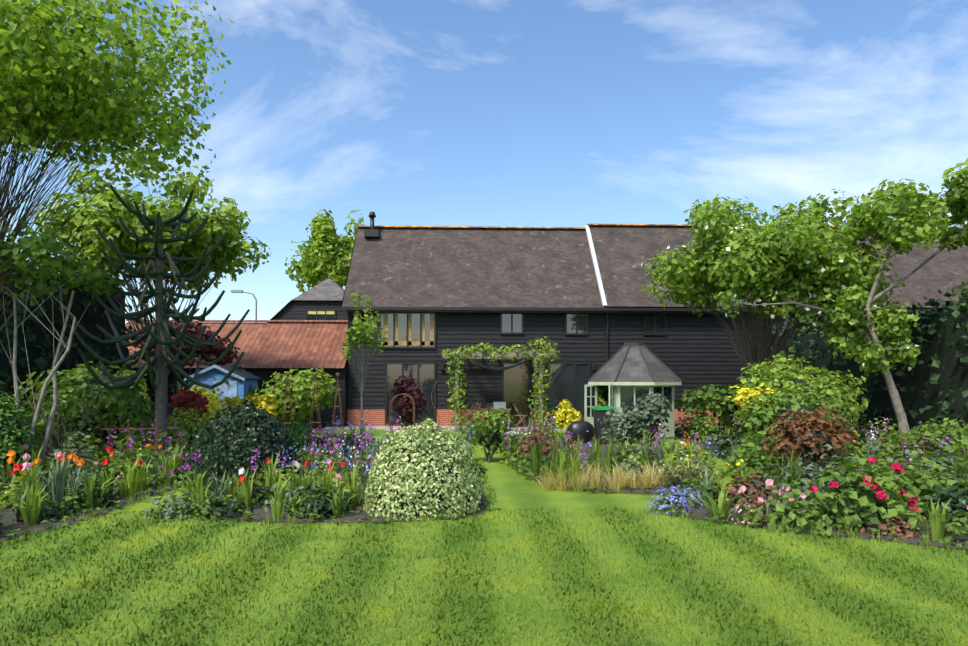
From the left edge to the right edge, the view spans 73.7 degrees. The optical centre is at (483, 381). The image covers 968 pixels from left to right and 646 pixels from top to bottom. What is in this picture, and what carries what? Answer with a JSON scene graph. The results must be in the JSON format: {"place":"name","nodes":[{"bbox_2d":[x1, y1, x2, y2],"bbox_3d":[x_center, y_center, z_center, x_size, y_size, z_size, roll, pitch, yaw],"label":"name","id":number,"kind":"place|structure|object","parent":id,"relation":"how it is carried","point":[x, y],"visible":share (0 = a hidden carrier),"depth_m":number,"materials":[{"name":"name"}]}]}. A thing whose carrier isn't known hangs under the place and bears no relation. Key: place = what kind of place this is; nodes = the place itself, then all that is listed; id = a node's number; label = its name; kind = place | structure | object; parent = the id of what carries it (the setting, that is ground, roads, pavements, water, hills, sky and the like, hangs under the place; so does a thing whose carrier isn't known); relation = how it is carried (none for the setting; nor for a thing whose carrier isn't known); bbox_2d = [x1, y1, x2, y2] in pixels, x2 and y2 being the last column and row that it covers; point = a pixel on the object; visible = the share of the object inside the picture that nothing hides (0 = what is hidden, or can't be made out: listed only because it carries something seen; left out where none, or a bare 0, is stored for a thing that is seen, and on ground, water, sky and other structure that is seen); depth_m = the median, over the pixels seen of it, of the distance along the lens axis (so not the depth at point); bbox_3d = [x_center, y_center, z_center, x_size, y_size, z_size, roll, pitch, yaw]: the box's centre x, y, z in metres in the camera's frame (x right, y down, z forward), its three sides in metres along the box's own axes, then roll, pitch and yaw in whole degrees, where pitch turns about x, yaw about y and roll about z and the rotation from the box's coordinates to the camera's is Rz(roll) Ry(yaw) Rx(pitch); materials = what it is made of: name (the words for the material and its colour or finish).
{"place":"outdoors","nodes":[
{"label":"outdoors","id":0,"kind":"place"},
{"bbox_2d":[323,426,566,430],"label":"patio paving","id":1,"kind":"structure","parent":0,"point":[386,428],"depth_m":23.60,"materials":[{"name":"stone"}]},
{"bbox_2d":[462,402,527,427],"bbox_3d":[0.406,1.229,24.166,2.476,0.963,1.425,0,0,-2],"label":"patio table and chairs","id":2,"kind":"object","parent":1,"relation":"on","point":[496,405],"visible":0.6,"depth_m":23.75,"materials":[{"name":"grey wood"}]},
{"bbox_2d":[439,336,560,429],"bbox_3d":[0.551,0.027,23.459,4.299,3.342,2.678,0,0,-2],"label":"pergola with vine","id":3,"kind":"object","parent":1,"relation":"on","point":[541,356],"visible":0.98,"depth_m":22.73,"materials":[{"name":"green plant"}]},
{"bbox_2d":[0,427,967,645],"bbox_3d":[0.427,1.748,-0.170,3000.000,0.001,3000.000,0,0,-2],"label":"lawn","id":4,"kind":"structure","parent":0,"point":[512,492],"depth_m":5.70,"materials":[{"name":"green plant"}]},
{"bbox_2d":[0,315,141,443],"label":"hedge","id":5,"kind":"object","parent":4,"relation":"on","point":[8,379],"visible":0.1,"depth_m":18.45,"materials":[{"name":"green plant"}]},
{"bbox_2d":[0,243,145,442],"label":"tall hedge","id":6,"kind":"object","parent":4,"relation":"on","point":[95,310],"visible":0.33,"depth_m":18.50,"materials":[{"name":"green plant"}]},
{"bbox_2d":[127,366,347,427],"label":"lean to walls","id":7,"kind":"structure","parent":4,"relation":"on","point":[326,412],"depth_m":24.21,"materials":[{"name":"black wood"}]},
{"bbox_2d":[125,322,347,367],"bbox_3d":[-10.159,-1.502,27.291,9.680,2.000,7.000,0,0,-2],"label":"lean to roof","id":8,"kind":"object","parent":7,"relation":"on","point":[289,345],"visible":0.5,"depth_m":25.59,"materials":[{"name":"red tile"}]},
{"bbox_2d":[126,320,347,321],"bbox_3d":[-10.159,-2.569,27.291,9.680,0.078,0.290,0,0,-2],"label":"lean to ridge tiles","id":9,"kind":"object","parent":8,"relation":"on","point":[267,321],"visible":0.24,"depth_m":27.25,"materials":[{"name":"red tile"}]},
{"bbox_2d":[231,290,256,322],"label":"street light","id":10,"kind":"object","parent":4,"relation":"on","point":[237,291],"visible":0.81,"depth_m":46.24,"materials":[{"name":"grey metal"}]},
{"bbox_2d":[269,300,347,322],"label":"barn walls","id":11,"kind":"structure","parent":4,"relation":"on","point":[293,309],"depth_m":33.51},
{"bbox_2d":[267,278,343,322],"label":"barn roof","id":12,"kind":"structure","parent":11,"relation":"on","point":[328,289],"depth_m":33.88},
{"bbox_2d":[306,309,335,322],"bbox_3d":[-8.456,-3.377,33.501,1.500,0.750,0.060,0,0,-2],"label":"window","id":13,"kind":"structure","parent":11,"relation":"in","point":[320,314],"depth_m":33.50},
{"bbox_2d":[284,209,364,292],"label":"birch tree","id":14,"kind":"object","parent":4,"relation":"on","point":[326,254],"visible":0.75,"depth_m":40.14,"materials":[{"name":"green plant"}]},
{"bbox_2d":[391,375,428,427],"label":"red-leaved shrub","id":15,"kind":"object","parent":4,"relation":"on","point":[404,410],"visible":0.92,"depth_m":17.75,"materials":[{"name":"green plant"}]},
{"bbox_2d":[5,454,967,551],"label":"grass fringe","id":16,"kind":"object","parent":4,"relation":"on","point":[485,481],"visible":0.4,"depth_m":8.13,"materials":[{"name":"green plant"}]},
{"bbox_2d":[459,406,523,462],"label":"green shrub","id":17,"kind":"object","parent":4,"relation":"on","point":[489,436],"visible":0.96,"depth_m":13.86,"materials":[{"name":"green plant"}]},
{"bbox_2d":[494,421,522,456],"bbox_3d":[0.515,1.458,18.553,0.670,0.580,7.620,0,0,-2],"label":"stone birdbath and finials","id":18,"kind":"object","parent":4,"relation":"on","point":[512,434],"visible":0.15,"depth_m":14.85,"materials":[{"name":"grey stone"}]},
{"bbox_2d":[552,399,583,434],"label":"yellow flowering shrub","id":19,"kind":"object","parent":4,"relation":"on","point":[566,415],"visible":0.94,"depth_m":20.98,"materials":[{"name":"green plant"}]},
{"bbox_2d":[598,385,608,405],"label":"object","id":20,"kind":"object","parent":4,"relation":"on","point":[603,395],"visible":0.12,"depth_m":20.05,"materials":[{"name":"green plant"}]},
{"bbox_2d":[584,342,681,441],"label":"summerhouse","id":21,"kind":"structure","parent":4,"relation":"on","point":[629,373],"depth_m":19.12,"materials":[{"name":"grey paint"}]},
{"bbox_2d":[348,306,944,426],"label":"barn walls","id":22,"kind":"structure","parent":4,"relation":"on","point":[694,351],"depth_m":24.90,"materials":[{"name":"black wood"}]},
{"bbox_2d":[379,313,792,423],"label":"windows","id":23,"kind":"structure","parent":22,"relation":"in","point":[569,380],"depth_m":24.81,"materials":[{"name":"glass"}]},
{"bbox_2d":[341,212,960,361],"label":"roof trim","id":24,"kind":"structure","parent":22,"relation":"attached to","point":[371,233],"depth_m":24.58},
{"bbox_2d":[342,226,967,307],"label":"barn roof","id":25,"kind":"structure","parent":22,"relation":"on","point":[417,267],"depth_m":26.28,"materials":[{"name":"grey tile"}]},
{"bbox_2d":[357,224,963,229],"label":"barn ridge tiles","id":26,"kind":"object","parent":25,"relation":"on","point":[500,227],"visible":0.57,"depth_m":28.14,"materials":[{"name":"grey tile"}]},
{"bbox_2d":[769,290,967,437],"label":"hedge","id":27,"kind":"object","parent":4,"relation":"on","point":[932,384],"visible":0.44,"depth_m":17.22,"materials":[{"name":"green plant"}]},
{"bbox_2d":[0,427,967,549],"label":"flower bed soil","id":28,"kind":"structure","parent":0,"point":[699,513],"depth_m":8.59,"materials":[{"name":"brown soil"}]},
{"bbox_2d":[0,373,26,412],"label":"border shrub","id":29,"kind":"object","parent":28,"relation":"on","point":[6,384],"visible":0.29,"depth_m":13.29,"materials":[{"name":"green plant"}]},
{"bbox_2d":[0,391,49,487],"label":"box ball bush","id":30,"kind":"object","parent":28,"relation":"on","point":[13,434],"visible":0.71,"depth_m":10.70,"materials":[{"name":"green plant"}]},
{"bbox_2d":[13,380,109,463],"bbox_3d":[-7.921,0.861,12.038,1.665,1.786,1.008,0,0,-23],"label":"bare-stemmed shrub","id":31,"kind":"object","parent":28,"relation":"on","point":[80,428],"visible":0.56,"depth_m":12.11,"materials":[{"name":"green plant"}]},
{"bbox_2d":[0,220,123,470],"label":"hazel tree","id":32,"kind":"object","parent":28,"relation":"on","point":[66,266],"visible":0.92,"depth_m":11.48,"materials":[{"name":"green plant"}]},
{"bbox_2d":[19,361,153,434],"bbox_3d":[-9.758,0.624,15.893,2.891,2.272,2.469,0,0,-2],"label":"border shrub","id":33,"kind":"object","parent":28,"relation":"on","point":[81,377],"visible":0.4,"depth_m":15.53,"materials":[{"name":"green plant"}]},
{"bbox_2d":[24,381,154,451],"bbox_3d":[-8.202,0.864,13.726,2.520,1.800,2.180,0,0,-16],"label":"border shrub","id":34,"kind":"object","parent":28,"relation":"on","point":[116,408],"visible":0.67,"depth_m":13.23,"materials":[{"name":"green plant"}]},
{"bbox_2d":[0,0,233,330],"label":"maple tree","id":35,"kind":"object","parent":28,"relation":"on","point":[59,96],"visible":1,"depth_m":10.75,"materials":[{"name":"green plant"}]},
{"bbox_2d":[21,145,271,422],"bbox_3d":[-10.232,-2.638,20.010,5.790,8.808,6.182,0,0,30],"label":"tree","id":36,"kind":"object","parent":28,"relation":"on","point":[88,239],"visible":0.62,"depth_m":19.11,"materials":[{"name":"green plant"}]},
{"bbox_2d":[59,185,249,457],"bbox_3d":[-6.574,-1.034,13.246,3.256,5.566,3.276,0,0,-2],"label":"monkey puzzle tree","id":37,"kind":"object","parent":28,"relation":"on","point":[163,330],"visible":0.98,"depth_m":13.11,"materials":[{"name":"green plant"}]},
{"bbox_2d":[0,415,314,540],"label":"planting border","id":38,"kind":"object","parent":28,"relation":"on","point":[34,506],"visible":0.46,"depth_m":9.80,"materials":[{"name":"green plant"}]},
{"bbox_2d":[134,320,240,412],"bbox_3d":[-8.125,0.018,17.380,2.782,3.470,2.213,0,0,-2],"label":"purple hazel shrub","id":39,"kind":"object","parent":28,"relation":"on","point":[209,353],"visible":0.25,"depth_m":17.44,"materials":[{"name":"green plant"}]},
{"bbox_2d":[167,407,207,455],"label":"border shrub","id":40,"kind":"object","parent":28,"relation":"on","point":[188,426],"visible":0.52,"depth_m":13.94,"materials":[{"name":"green plant"}]},
{"bbox_2d":[170,387,208,447],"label":"red maple shrub","id":41,"kind":"object","parent":28,"relation":"on","point":[186,398],"visible":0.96,"depth_m":14.65,"materials":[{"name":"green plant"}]},
{"bbox_2d":[178,383,225,432],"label":"yellow green shrub","id":42,"kind":"object","parent":28,"relation":"on","point":[210,410],"visible":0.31,"depth_m":15.94,"materials":[{"name":"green plant"}]},
{"bbox_2d":[172,364,260,413],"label":"green shrub","id":43,"kind":"object","parent":28,"relation":"on","point":[251,391],"visible":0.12,"depth_m":20.70,"materials":[{"name":"green plant"}]},
{"bbox_2d":[148,384,289,421],"bbox_3d":[-9.345,0.914,23.018,4.420,1.652,1.835,0,0,-2],"label":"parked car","id":44,"kind":"object","parent":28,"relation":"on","point":[170,394],"visible":0.06,"depth_m":22.08,"materials":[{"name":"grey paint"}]},
{"bbox_2d":[184,364,260,417],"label":"blue shed","id":45,"kind":"structure","parent":28,"relation":"on","point":[240,381],"depth_m":20.14,"materials":[{"name":"paint"}]},
{"bbox_2d":[181,403,299,488],"bbox_3d":[-4.256,1.630,11.369,1.974,2.506,1.959,0,0,-2],"label":"shrub","id":46,"kind":"object","parent":28,"relation":"on","point":[228,443],"visible":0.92,"depth_m":10.83,"materials":[{"name":"green plant"}]},
{"bbox_2d":[212,393,280,418],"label":"shrub","id":47,"kind":"object","parent":28,"relation":"on","point":[251,401],"visible":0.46,"depth_m":18.49,"materials":[{"name":"yellow plant"}]},
{"bbox_2d":[255,368,340,426],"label":"green shrub","id":48,"kind":"object","parent":28,"relation":"on","point":[300,393],"visible":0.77,"depth_m":19.51,"materials":[{"name":"green plant"}]},
{"bbox_2d":[286,421,316,454],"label":"box ball bush","id":49,"kind":"object","parent":28,"relation":"on","point":[297,433],"visible":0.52,"depth_m":15.63,"materials":[{"name":"green plant"}]},
{"bbox_2d":[143,415,486,521],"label":"flower bed plants","id":50,"kind":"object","parent":28,"relation":"on","point":[334,506],"depth_m":9.13,"materials":[{"name":"green plant"}]},
{"bbox_2d":[312,437,332,460],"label":"box ball bush","id":51,"kind":"object","parent":28,"relation":"on","point":[318,440],"visible":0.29,"depth_m":14.17,"materials":[{"name":"green plant"}]},
{"bbox_2d":[335,436,363,463],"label":"flowers","id":52,"kind":"object","parent":28,"relation":"on","point":[348,441],"visible":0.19,"depth_m":13.73,"materials":[{"name":"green plant"}]},
{"bbox_2d":[342,290,388,432],"bbox_3d":[-3.035,-0.323,16.579,1.151,4.145,1.203,0,0,-2],"label":"small tree","id":53,"kind":"object","parent":28,"relation":"on","point":[356,333],"visible":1,"depth_m":16.64,"materials":[{"name":"green plant"}]},
{"bbox_2d":[360,418,482,520],"bbox_3d":[-0.849,1.628,8.870,1.665,2.236,1.664,0,0,-2],"label":"variegated shrub","id":54,"kind":"object","parent":28,"relation":"on","point":[413,473],"visible":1,"depth_m":8.40,"materials":[{"name":"green plant"}]},
{"bbox_2d":[0,455,967,524],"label":"planting fillers","id":55,"kind":"object","parent":28,"relation":"on","point":[246,499],"visible":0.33,"depth_m":8.89,"materials":[{"name":"green plant"}]},
{"bbox_2d":[98,373,967,482],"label":"rusty iron plant supports","id":56,"kind":"object","parent":28,"relation":"on","point":[394,397],"visible":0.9,"depth_m":15.19,"materials":[{"name":"brown metal"}]},
{"bbox_2d":[566,420,593,442],"bbox_3d":[2.784,1.428,18.543,0.780,0.640,0.553,0,0,-14],"label":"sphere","id":57,"kind":"object","parent":28,"relation":"on","point":[579,429],"visible":0.83,"depth_m":18.31,"materials":[{"name":"black"}]},
{"bbox_2d":[592,406,615,442],"bbox_3d":[3.364,1.220,18.157,0.540,1.045,0.658,0,0,-2],"label":"trash bin","id":58,"kind":"object","parent":28,"relation":"on","point":[599,412],"visible":0.65,"depth_m":17.90,"materials":[{"name":"black plastic"}]},
{"bbox_2d":[497,414,727,490],"bbox_3d":[2.478,1.296,14.200,4.421,1.012,8.715,0,0,-2],"label":"planting bed","id":59,"kind":"object","parent":28,"relation":"on","point":[542,439],"visible":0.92,"depth_m":11.79,"materials":[{"name":"green plant"}]},
{"bbox_2d":[597,392,672,444],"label":"grey green shrub","id":60,"kind":"object","parent":28,"relation":"on","point":[650,414],"visible":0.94,"depth_m":15.29,"materials":[{"name":"green plant"}]},
{"bbox_2d":[675,379,832,426],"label":"shrub","id":61,"kind":"object","parent":28,"relation":"on","point":[711,397],"visible":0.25,"depth_m":19.43,"materials":[{"name":"green plant"}]},
{"bbox_2d":[641,189,905,442],"bbox_3d":[7.739,-1.900,17.984,6.150,7.297,5.951,0,0,-2],"label":"apple tree","id":62,"kind":"object","parent":28,"relation":"on","point":[739,253],"visible":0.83,"depth_m":17.29,"materials":[{"name":"green plant"}]},
{"bbox_2d":[737,379,857,468],"bbox_3d":[6.335,0.853,13.105,2.270,1.814,1.652,0,0,15],"label":"shrub","id":63,"kind":"object","parent":28,"relation":"on","point":[762,419],"visible":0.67,"depth_m":12.96,"materials":[{"name":"green plant"}]},
{"bbox_2d":[729,349,869,427],"bbox_3d":[7.389,0.493,15.026,3.012,2.533,2.637,0,0,-2],"label":"shrub","id":64,"kind":"object","parent":28,"relation":"on","point":[796,382],"visible":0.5,"depth_m":14.94,"materials":[{"name":"green plant"}]},
{"bbox_2d":[645,383,967,546],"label":"planting border","id":65,"kind":"object","parent":28,"relation":"on","point":[911,480],"visible":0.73,"depth_m":8.42,"materials":[{"name":"green plant"}]},
{"bbox_2d":[732,387,778,410],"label":"yellow flowering shrub","id":66,"kind":"object","parent":65,"relation":"on","point":[745,396],"visible":0.56,"depth_m":14.06,"materials":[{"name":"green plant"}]},
{"bbox_2d":[761,403,858,481],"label":"photinia shrub","id":67,"kind":"object","parent":28,"relation":"on","point":[810,434],"visible":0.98,"depth_m":10.85,"materials":[{"name":"brown plant"}]},
{"bbox_2d":[714,158,967,439],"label":"tree","id":68,"kind":"object","parent":28,"relation":"on","point":[921,218],"visible":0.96,"depth_m":16.00,"materials":[{"name":"green plant"}]},
{"bbox_2d":[888,418,967,459],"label":"shrub","id":69,"kind":"object","parent":28,"relation":"on","point":[957,433],"visible":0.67,"depth_m":12.62,"materials":[{"name":"green plant"}]},
{"bbox_2d":[940,438,967,480],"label":"shrub","id":70,"kind":"object","parent":28,"relation":"on","point":[961,462],"visible":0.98,"depth_m":9.20,"materials":[{"name":"green plant"}]},
{"bbox_2d":[0,0,967,323],"label":"sky","id":71,"kind":"structure","parent":0,"point":[503,113],"materials":[{"name":"blue"}]}
]}

